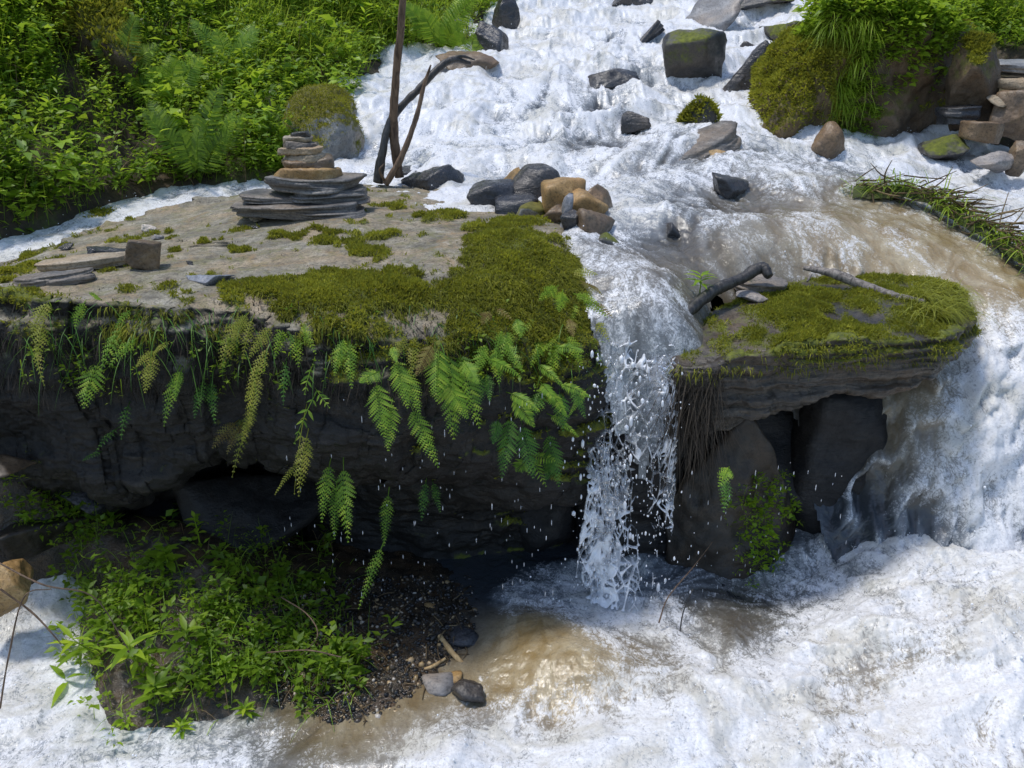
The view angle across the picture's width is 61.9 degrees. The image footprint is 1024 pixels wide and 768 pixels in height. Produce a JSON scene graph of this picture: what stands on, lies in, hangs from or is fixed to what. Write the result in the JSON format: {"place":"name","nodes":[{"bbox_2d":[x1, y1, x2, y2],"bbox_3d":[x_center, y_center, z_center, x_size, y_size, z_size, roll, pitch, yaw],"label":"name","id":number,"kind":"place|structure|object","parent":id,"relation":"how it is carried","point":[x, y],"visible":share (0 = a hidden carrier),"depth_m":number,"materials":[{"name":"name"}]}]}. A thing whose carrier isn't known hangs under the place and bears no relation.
{"place":"outdoors","nodes":[
{"label":"outdoors","id":0,"kind":"place"},
{"bbox_2d":[0,474,476,730],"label":"bank","id":1,"kind":"object","parent":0,"point":[405,562],"visible":0.16,"depth_m":4.23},
{"bbox_2d":[0,510,93,560],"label":"rock","id":2,"kind":"object","parent":1,"relation":"on","point":[18,541],"visible":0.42,"depth_m":4.21,"materials":[{"name":"stone"}]},
{"bbox_2d":[0,474,111,546],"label":"undergrowth","id":3,"kind":"object","parent":1,"relation":"on","point":[24,516],"visible":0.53,"depth_m":4.26,"materials":[{"name":"green plant"}]},
{"bbox_2d":[102,630,167,676],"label":"leafy plant","id":4,"kind":"object","parent":1,"relation":"on","point":[130,643],"visible":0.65,"depth_m":3.74,"materials":[{"name":"green plant"}]},
{"bbox_2d":[128,664,189,708],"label":"leafy plant","id":5,"kind":"object","parent":1,"relation":"on","point":[162,674],"visible":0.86,"depth_m":3.68,"materials":[{"name":"green plant"}]},
{"bbox_2d":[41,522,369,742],"bbox_3d":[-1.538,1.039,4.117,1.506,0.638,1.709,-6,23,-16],"label":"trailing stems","id":6,"kind":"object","parent":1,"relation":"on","point":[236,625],"visible":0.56,"depth_m":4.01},
{"bbox_2d":[34,488,401,747],"bbox_3d":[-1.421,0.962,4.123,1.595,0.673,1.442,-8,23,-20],"label":"undergrowth","id":7,"kind":"object","parent":1,"relation":"on","point":[334,646],"visible":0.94,"depth_m":3.98,"materials":[{"name":"green plant"}]},
{"bbox_2d":[172,473,327,552],"bbox_3d":[-1.435,0.690,4.726,0.584,0.566,0.736,11,25,26],"label":"rock","id":8,"kind":"object","parent":1,"relation":"on","point":[249,499],"visible":0.74,"depth_m":4.56,"materials":[{"name":"stone"}]},
{"bbox_2d":[519,505,575,553],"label":"rock","id":9,"kind":"object","parent":1,"relation":"on","point":[561,529],"visible":0.11,"depth_m":4.85,"materials":[{"name":"stone"}]},
{"bbox_2d":[570,295,724,557],"bbox_3d":[-2.192,0.136,5.344,7.621,1.959,1.595,0,22,0],"label":"rock ledge","id":10,"kind":"object","parent":1,"relation":"on","point":[643,524],"visible":0.02,"depth_m":4.83,"materials":[{"name":"stone"}]},
{"bbox_2d":[272,573,478,724],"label":"gravel","id":11,"kind":"structure","parent":0,"point":[390,669],"depth_m":4.15,"materials":[{"name":"gravel"}]},
{"bbox_2d":[287,583,472,724],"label":"twig litter","id":12,"kind":"object","parent":11,"relation":"on","point":[372,673],"visible":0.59,"depth_m":4.08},
{"bbox_2d":[421,672,453,695],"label":"pebble","id":13,"kind":"object","parent":11,"relation":"on","point":[439,684],"visible":0.94,"depth_m":3.90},
{"bbox_2d":[451,679,483,702],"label":"pebble","id":14,"kind":"object","parent":11,"relation":"on","point":[465,690],"visible":0.98,"depth_m":3.81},
{"bbox_2d":[0,528,1023,767],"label":"pool water","id":15,"kind":"structure","parent":0,"point":[554,693],"depth_m":3.83,"materials":[{"name":"liquid"}]},
{"bbox_2d":[0,558,33,616],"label":"rock","id":16,"kind":"object","parent":15,"relation":"in","point":[15,585],"visible":0.88,"depth_m":3.94,"materials":[{"name":"stone"}]},
{"bbox_2d":[0,531,1023,767],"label":"pool spray","id":17,"kind":"object","parent":15,"relation":"on","point":[798,741],"visible":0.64,"depth_m":3.81,"materials":[{"name":"white"}]},
{"bbox_2d":[575,336,678,611],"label":"waterfall","id":18,"kind":"structure","parent":15,"relation":"on","point":[596,557],"depth_m":4.29,"materials":[{"name":"white liquid"}]},
{"bbox_2d":[526,350,698,605],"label":"falling drops","id":19,"kind":"object","parent":18,"relation":"in","point":[621,362],"visible":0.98,"depth_m":4.16,"materials":[{"name":"white liquid"}]},
{"bbox_2d":[663,420,795,579],"bbox_3d":[1.365,0.803,4.970,1.059,1.461,0.514,-16,27,-33],"label":"boulder","id":20,"kind":"object","parent":15,"relation":"in","point":[695,529],"visible":0.48,"depth_m":4.68,"materials":[{"name":"stone"}]},
{"bbox_2d":[720,469,802,588],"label":"undergrowth","id":21,"kind":"object","parent":20,"relation":"on","point":[771,532],"visible":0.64,"depth_m":4.66,"materials":[{"name":"green plant"}]},
{"bbox_2d":[756,410,802,506],"bbox_3d":[1.710,0.374,5.269,0.991,0.802,1.020,0,22,0],"label":"rock","id":22,"kind":"object","parent":15,"relation":"in","point":[777,428],"visible":0.08,"depth_m":4.90,"materials":[{"name":"stone"}]},
{"bbox_2d":[791,393,887,533],"bbox_3d":[1.898,0.605,5.152,0.654,1.583,0.665,0,22,0],"label":"rock","id":23,"kind":"object","parent":15,"relation":"in","point":[844,436],"visible":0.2,"depth_m":4.76,"materials":[{"name":"stone"}]},
{"bbox_2d":[0,0,1023,563],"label":"stream water","id":24,"kind":"structure","parent":0,"point":[932,468],"depth_m":5.74,"materials":[{"name":"liquid"}]},
{"bbox_2d":[29,0,139,93],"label":"boulder","id":25,"kind":"object","parent":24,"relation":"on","point":[113,60],"visible":0.18,"depth_m":6.98,"materials":[{"name":"plant"}]},
{"bbox_2d":[21,0,146,92],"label":"moss","id":26,"kind":"object","parent":25,"relation":"on","point":[116,6],"visible":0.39,"depth_m":6.96,"materials":[{"name":"plant"}]},
{"bbox_2d":[401,164,463,189],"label":"rock","id":27,"kind":"object","parent":24,"relation":"in","point":[436,177],"visible":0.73,"depth_m":6.17,"materials":[{"name":"stone"}]},
{"bbox_2d":[389,0,405,177],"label":"upright branch","id":28,"kind":"object","parent":27,"relation":"on","point":[394,129],"visible":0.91,"depth_m":6.05,"materials":[{"name":"brown wood"}]},
{"bbox_2d":[588,68,639,88],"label":"rock","id":29,"kind":"object","parent":24,"relation":"in","point":[611,78],"visible":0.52,"depth_m":8.63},
{"bbox_2d":[683,99,716,123],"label":"rock","id":30,"kind":"object","parent":24,"relation":"in","point":[712,118],"visible":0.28,"depth_m":7.36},
{"bbox_2d":[675,93,722,124],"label":"moss","id":31,"kind":"object","parent":30,"relation":"on","point":[684,115],"visible":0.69,"depth_m":7.36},
{"bbox_2d":[679,120,741,160],"bbox_3d":[1.494,-1.895,6.887,0.686,0.430,0.695,0,22,0],"label":"rock slab","id":32,"kind":"object","parent":24,"relation":"in","point":[722,135],"visible":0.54,"depth_m":6.70,"materials":[{"name":"stone"}]},
{"bbox_2d":[712,172,748,198],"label":"rock","id":33,"kind":"object","parent":24,"relation":"in","point":[727,187],"visible":0.88,"depth_m":5.92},
{"bbox_2d":[811,121,844,159],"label":"rock","id":34,"kind":"object","parent":24,"relation":"in","point":[829,141],"visible":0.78,"depth_m":6.80,"materials":[{"name":"stone"}]},
{"bbox_2d":[838,168,1023,275],"bbox_3d":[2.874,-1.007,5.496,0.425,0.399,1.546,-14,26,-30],"label":"debris bank","id":35,"kind":"structure","parent":24,"relation":"on","point":[859,191],"depth_m":5.63,"materials":[{"name":"green plant"}]},
{"bbox_2d":[841,160,1023,264],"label":"plant debris","id":36,"kind":"object","parent":35,"relation":"on","point":[972,207],"visible":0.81,"depth_m":5.53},
{"bbox_2d":[917,134,969,160],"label":"rock","id":37,"kind":"object","parent":24,"relation":"on","point":[952,147],"visible":0.98,"depth_m":6.96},
{"bbox_2d":[958,120,1004,143],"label":"rock","id":38,"kind":"object","parent":37,"relation":"on","point":[987,132],"visible":1,"depth_m":6.84,"materials":[{"name":"stone"}]},
{"bbox_2d":[970,151,1013,172],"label":"rock","id":39,"kind":"object","parent":24,"relation":"on","point":[999,161],"visible":1,"depth_m":6.59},
{"bbox_2d":[0,0,1023,311],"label":"ground","id":40,"kind":"structure","parent":0,"point":[62,214],"depth_m":6.84,"materials":[{"name":"plant"}]},
{"bbox_2d":[91,14,159,70],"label":"fern","id":41,"kind":"object","parent":40,"relation":"on","point":[141,51],"visible":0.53,"depth_m":6.93,"materials":[{"name":"green plant"}]},
{"bbox_2d":[124,52,204,104],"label":"fern","id":42,"kind":"object","parent":40,"relation":"on","point":[178,71],"visible":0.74,"depth_m":7.08,"materials":[{"name":"green plant"}]},
{"bbox_2d":[139,80,230,183],"bbox_3d":[-2.494,-1.934,6.599,0.643,0.770,0.533,0,22,0],"label":"fern","id":43,"kind":"object","parent":40,"relation":"on","point":[191,147],"visible":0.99,"depth_m":6.59,"materials":[{"name":"green plant"}]},
{"bbox_2d":[188,111,247,156],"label":"fern","id":44,"kind":"object","parent":40,"relation":"on","point":[230,126],"visible":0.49,"depth_m":6.80,"materials":[{"name":"green plant"}]},
{"bbox_2d":[188,19,259,64],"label":"fern","id":45,"kind":"object","parent":40,"relation":"on","point":[244,36],"visible":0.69,"depth_m":7.68,"materials":[{"name":"plant"}]},
{"bbox_2d":[0,0,478,219],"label":"dead stems","id":46,"kind":"object","parent":40,"relation":"on","point":[165,106],"visible":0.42,"depth_m":6.72,"materials":[{"name":"plant"}]},
{"bbox_2d":[0,0,495,237],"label":"undergrowth","id":47,"kind":"object","parent":40,"relation":"on","point":[275,141],"visible":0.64,"depth_m":6.85,"materials":[{"name":"green plant"}]},
{"bbox_2d":[0,184,613,559],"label":"flat boulder","id":48,"kind":"object","parent":40,"relation":"on","point":[130,473],"visible":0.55,"depth_m":4.04,"materials":[{"name":"stone"}]},
{"bbox_2d":[11,267,95,287],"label":"flat stone","id":49,"kind":"object","parent":48,"relation":"on","point":[67,277],"visible":0.88,"depth_m":3.96,"materials":[{"name":"stone"}]},
{"bbox_2d":[34,252,125,271],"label":"flat stone","id":50,"kind":"object","parent":48,"relation":"on","point":[99,260],"visible":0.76,"depth_m":4.25,"materials":[{"name":"stone"}]},
{"bbox_2d":[75,324,135,408],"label":"fern","id":51,"kind":"object","parent":48,"relation":"attached to","point":[86,383],"visible":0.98,"depth_m":3.64,"materials":[{"name":"plant"}]},
{"bbox_2d":[124,239,161,269],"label":"block stone","id":52,"kind":"object","parent":48,"relation":"on","point":[142,254],"visible":0.96,"depth_m":4.15,"materials":[{"name":"stone"}]},
{"bbox_2d":[218,312,254,368],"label":"fern","id":53,"kind":"object","parent":48,"relation":"on","point":[234,332],"visible":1,"depth_m":3.65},
{"bbox_2d":[241,325,273,443],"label":"fern","id":54,"kind":"object","parent":48,"relation":"on","point":[250,419],"visible":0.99,"depth_m":3.63,"materials":[{"name":"plant"}]},
{"bbox_2d":[230,200,366,220],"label":"cairn stone","id":55,"kind":"object","parent":48,"relation":"on","point":[303,211],"visible":0.63,"depth_m":5.10,"materials":[{"name":"stone"}]},
{"bbox_2d":[239,188,297,204],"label":"cairn stone","id":56,"kind":"object","parent":55,"relation":"on","point":[262,196],"visible":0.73,"depth_m":5.17,"materials":[{"name":"stone"}]},
{"bbox_2d":[289,184,370,204],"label":"cairn stone","id":57,"kind":"object","parent":55,"relation":"on","point":[358,192],"visible":0.63,"depth_m":5.15,"materials":[{"name":"stone"}]},
{"bbox_2d":[264,172,366,195],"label":"cairn stone","id":58,"kind":"object","parent":57,"relation":"on","point":[344,181],"visible":0.77,"depth_m":5.11,"materials":[{"name":"stone"}]},
{"bbox_2d":[274,167,342,179],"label":"cairn stone","id":59,"kind":"object","parent":58,"relation":"on","point":[312,173],"visible":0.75,"depth_m":5.11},
{"bbox_2d":[0,188,600,416],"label":"hanging roots","id":60,"kind":"object","parent":48,"relation":"hanging from","point":[17,353],"visible":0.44,"depth_m":3.72,"materials":[{"name":"plant"}]},
{"bbox_2d":[0,187,612,543],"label":"moss","id":61,"kind":"object","parent":48,"relation":"on","point":[327,288],"visible":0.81,"depth_m":4.04,"materials":[{"name":"plant"}]},
{"bbox_2d":[5,300,611,410],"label":"creeping stems","id":62,"kind":"object","parent":48,"relation":"on","point":[224,352],"visible":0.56,"depth_m":3.66,"materials":[{"name":"plant"}]},
{"bbox_2d":[20,299,605,404],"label":"creepers","id":63,"kind":"object","parent":48,"relation":"on","point":[222,366],"visible":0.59,"depth_m":3.70,"materials":[{"name":"green plant"}]},
{"bbox_2d":[316,457,355,541],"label":"fern","id":64,"kind":"object","parent":48,"relation":"on","point":[339,493],"visible":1,"depth_m":3.85,"materials":[{"name":"plant"}]},
{"bbox_2d":[97,189,591,354],"bbox_3d":[-0.643,-0.836,5.010,2.275,0.313,3.213,0,22,0],"label":"hanging moss","id":65,"kind":"object","parent":48,"relation":"on","point":[124,333],"visible":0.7,"depth_m":3.71,"materials":[{"name":"plant"}]},
{"bbox_2d":[358,347,438,467],"bbox_3d":[-0.480,0.113,3.645,0.339,0.475,0.260,19,29,39],"label":"fern","id":66,"kind":"object","parent":48,"relation":"on","point":[405,380],"visible":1,"depth_m":3.67,"materials":[{"name":"plant"}]},
{"bbox_2d":[379,65,431,185],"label":"thin branch","id":67,"kind":"object","parent":48,"relation":"on","point":[387,180],"visible":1,"depth_m":6.15,"materials":[{"name":"brown wood"}]},
{"bbox_2d":[373,55,474,183],"bbox_3d":[-0.644,-1.940,6.261,0.812,0.885,0.087,-8,24,-20],"label":"curved branch","id":68,"kind":"object","parent":48,"relation":"on","point":[411,96],"visible":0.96,"depth_m":6.17,"materials":[{"name":"black wood"}]},
{"bbox_2d":[414,340,482,439],"bbox_3d":[-0.272,0.032,3.744,0.261,0.393,0.277,19,28,38],"label":"fern","id":69,"kind":"object","parent":48,"relation":"on","point":[451,400],"visible":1,"depth_m":3.73,"materials":[{"name":"plant"}]},
{"bbox_2d":[466,179,514,205],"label":"pile stone","id":70,"kind":"object","parent":48,"relation":"on","point":[484,192],"visible":0.53,"depth_m":5.55,"materials":[{"name":"stone"}]},
{"bbox_2d":[495,192,538,214],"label":"pile stone","id":71,"kind":"object","parent":48,"relation":"on","point":[511,203],"visible":0.58,"depth_m":5.42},
{"bbox_2d":[443,228,593,361],"bbox_3d":[0.158,-0.476,4.204,0.974,0.426,1.128,0,22,0],"label":"hanging moss","id":72,"kind":"object","parent":48,"relation":"on","point":[498,301],"visible":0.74,"depth_m":4.07,"materials":[{"name":"plant"}]},
{"bbox_2d":[488,411,564,486],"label":"fern","id":73,"kind":"object","parent":48,"relation":"on","point":[553,467],"visible":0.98,"depth_m":3.95,"materials":[{"name":"plant"}]},
{"bbox_2d":[513,163,559,197],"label":"pile stone","id":74,"kind":"object","parent":48,"relation":"on","point":[528,178],"visible":0.46,"depth_m":5.59,"materials":[{"name":"stone"}]},
{"bbox_2d":[506,363,590,436],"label":"fern","id":75,"kind":"object","parent":48,"relation":"on","point":[552,395],"visible":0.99,"depth_m":3.88,"materials":[{"name":"plant"}]},
{"bbox_2d":[539,285,607,335],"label":"fern","id":76,"kind":"object","parent":48,"relation":"on","point":[561,297],"visible":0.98,"depth_m":3.81,"materials":[{"name":"green plant"}]},
{"bbox_2d":[576,208,614,234],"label":"pile stone","id":77,"kind":"object","parent":48,"relation":"on","point":[591,221],"visible":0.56,"depth_m":4.95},
{"bbox_2d":[588,184,612,207],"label":"pile stone","id":78,"kind":"object","parent":48,"relation":"on","point":[600,192],"visible":0.27,"depth_m":5.27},
{"bbox_2d":[572,188,608,213],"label":"pile stone","id":79,"kind":"object","parent":78,"relation":"on","point":[585,199],"visible":0.43,"depth_m":5.11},
{"bbox_2d":[541,177,585,212],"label":"pile stone","id":80,"kind":"object","parent":79,"relation":"on","point":[555,191],"visible":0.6,"depth_m":5.22,"materials":[{"name":"stone"}]},
{"bbox_2d":[282,85,364,160],"bbox_3d":[-1.589,-2.034,7.181,0.675,0.911,0.812,0,22,0],"label":"boulder","id":81,"kind":"object","parent":40,"relation":"on","point":[344,145],"visible":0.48,"depth_m":6.91,"materials":[{"name":"stone"}]},
{"bbox_2d":[282,82,366,156],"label":"moss","id":82,"kind":"object","parent":81,"relation":"on","point":[332,87],"visible":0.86,"depth_m":6.96,"materials":[{"name":"plant"}]},
{"bbox_2d":[207,0,497,83],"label":"bank grass","id":83,"kind":"structure","parent":40,"relation":"on","point":[304,16],"depth_m":8.92,"materials":[{"name":"plant"}]},
{"bbox_2d":[405,0,477,47],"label":"fern","id":84,"kind":"object","parent":40,"relation":"on","point":[425,17],"visible":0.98,"depth_m":9.40,"materials":[{"name":"green plant"}]},
{"bbox_2d":[435,51,498,69],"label":"rock","id":85,"kind":"object","parent":40,"relation":"on","point":[482,60],"visible":0.61,"depth_m":8.93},
{"bbox_2d":[472,21,508,51],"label":"rock","id":86,"kind":"object","parent":40,"relation":"on","point":[490,36],"visible":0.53,"depth_m":9.50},
{"bbox_2d":[492,0,519,28],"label":"rock","id":87,"kind":"object","parent":40,"relation":"on","point":[506,14],"visible":0.74,"depth_m":10.33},
{"bbox_2d":[662,28,726,78],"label":"boulder","id":88,"kind":"object","parent":40,"relation":"on","point":[698,53],"visible":0.87,"depth_m":8.61,"materials":[{"name":"stone"}]},
{"bbox_2d":[686,0,743,30],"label":"boulder","id":89,"kind":"object","parent":40,"relation":"on","point":[721,14],"visible":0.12,"depth_m":10.05,"materials":[{"name":"stone"}]},
{"bbox_2d":[749,25,857,138],"bbox_3d":[2.705,-2.671,7.627,1.092,1.062,1.134,0,22,0],"label":"boulder","id":90,"kind":"object","parent":40,"relation":"on","point":[792,129],"visible":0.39,"depth_m":7.29,"materials":[{"name":"stone"}]},
{"bbox_2d":[747,19,862,133],"bbox_3d":[2.710,-2.712,7.584,1.167,1.043,1.177,0,22,0],"label":"moss","id":91,"kind":"object","parent":90,"relation":"on","point":[761,63],"visible":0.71,"depth_m":7.32,"materials":[{"name":"plant"}]},
{"bbox_2d":[778,1,907,134],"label":"grass","id":92,"kind":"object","parent":90,"relation":"on","point":[855,71],"visible":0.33,"depth_m":7.18,"materials":[{"name":"plant"}]},
{"bbox_2d":[670,274,979,437],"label":"overhanging slab","id":93,"kind":"structure","parent":40,"relation":"on","point":[768,392],"depth_m":4.21,"materials":[{"name":"stone"}]},
{"bbox_2d":[617,348,757,511],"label":"hanging roots","id":94,"kind":"object","parent":93,"relation":"hanging from","point":[690,433],"visible":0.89,"depth_m":4.13,"materials":[{"name":"plant"}]},
{"bbox_2d":[688,262,772,314],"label":"curved branch","id":95,"kind":"object","parent":93,"relation":"on","point":[698,302],"visible":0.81,"depth_m":4.50,"materials":[{"name":"black wood"}]},
{"bbox_2d":[734,274,787,292],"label":"flat stone","id":96,"kind":"object","parent":93,"relation":"on","point":[759,283],"visible":0.67,"depth_m":4.66,"materials":[{"name":"stone"}]},
{"bbox_2d":[662,270,983,386],"bbox_3d":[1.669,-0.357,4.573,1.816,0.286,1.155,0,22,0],"label":"moss","id":97,"kind":"object","parent":93,"relation":"on","point":[806,303],"visible":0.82,"depth_m":4.36,"materials":[{"name":"plant"}]},
{"bbox_2d":[803,266,925,303],"bbox_3d":[1.918,-0.545,4.677,0.660,0.124,0.102,13,26,30],"label":"pale stick","id":98,"kind":"object","parent":97,"relation":"on","point":[843,277],"visible":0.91,"depth_m":4.71,"materials":[{"name":"grey wood"}]},
{"bbox_2d":[881,271,1007,339],"bbox_3d":[2.339,-0.397,4.526,0.566,0.301,0.897,17,28,36],"label":"grass tuft","id":99,"kind":"object","parent":93,"relation":"on","point":[955,314],"visible":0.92,"depth_m":4.51,"materials":[{"name":"plant"}]},
{"bbox_2d":[810,3,970,137],"bbox_3d":[3.381,-2.708,7.885,1.799,1.804,1.279,-12,25,-28],"label":"grassy boulder","id":100,"kind":"object","parent":40,"relation":"on","point":[903,112],"visible":0.27,"depth_m":7.39,"materials":[{"name":"stone"}]},
{"bbox_2d":[836,71,891,137],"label":"undergrowth","id":101,"kind":"object","parent":100,"relation":"attached to","point":[877,79],"visible":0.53,"depth_m":7.39,"materials":[{"name":"green plant"}]},
{"bbox_2d":[791,0,991,99],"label":"undergrowth","id":102,"kind":"object","parent":100,"relation":"on","point":[946,18],"visible":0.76,"depth_m":7.08,"materials":[{"name":"green plant"}]},
{"bbox_2d":[945,41,1000,130],"bbox_3d":[3.860,-2.534,7.213,0.448,0.788,0.412,-14,26,-31],"label":"boulder","id":103,"kind":"object","parent":40,"relation":"on","point":[967,82],"visible":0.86,"depth_m":7.09,"materials":[{"name":"stone"}]},
{"bbox_2d":[935,105,981,124],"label":"rock","id":104,"kind":"object","parent":103,"relation":"on","point":[952,115],"visible":0.91,"depth_m":7.08,"materials":[{"name":"stone"}]},
{"bbox_2d":[949,29,998,64],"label":"moss","id":105,"kind":"object","parent":103,"relation":"on","point":[978,42],"visible":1,"depth_m":7.00,"materials":[{"name":"plant"}]},
{"bbox_2d":[958,0,1023,50],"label":"undergrowth","id":106,"kind":"object","parent":40,"relation":"on","point":[1002,23],"visible":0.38,"depth_m":8.38,"materials":[{"name":"green plant"}]},
{"bbox_2d":[988,90,1023,140],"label":"boulder","id":107,"kind":"object","parent":40,"relation":"on","point":[1010,115],"visible":0.79,"depth_m":6.96,"materials":[{"name":"stone"}]},
{"bbox_3d":[2.519,-3.126,8.423,0.759,0.609,0.300,0,22,0],"label":"rock slab","id":108,"kind":"object","parent":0,"visible":0},
{"bbox_2d":[723,40,769,91],"bbox_3d":[2.302,-3.097,8.438,0.564,0.566,0.284,0,22,0],"label":"rock slab","id":109,"kind":"object","parent":108,"relation":"on","point":[739,79],"visible":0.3,"depth_m":8.34,"materials":[{"name":"stone"}]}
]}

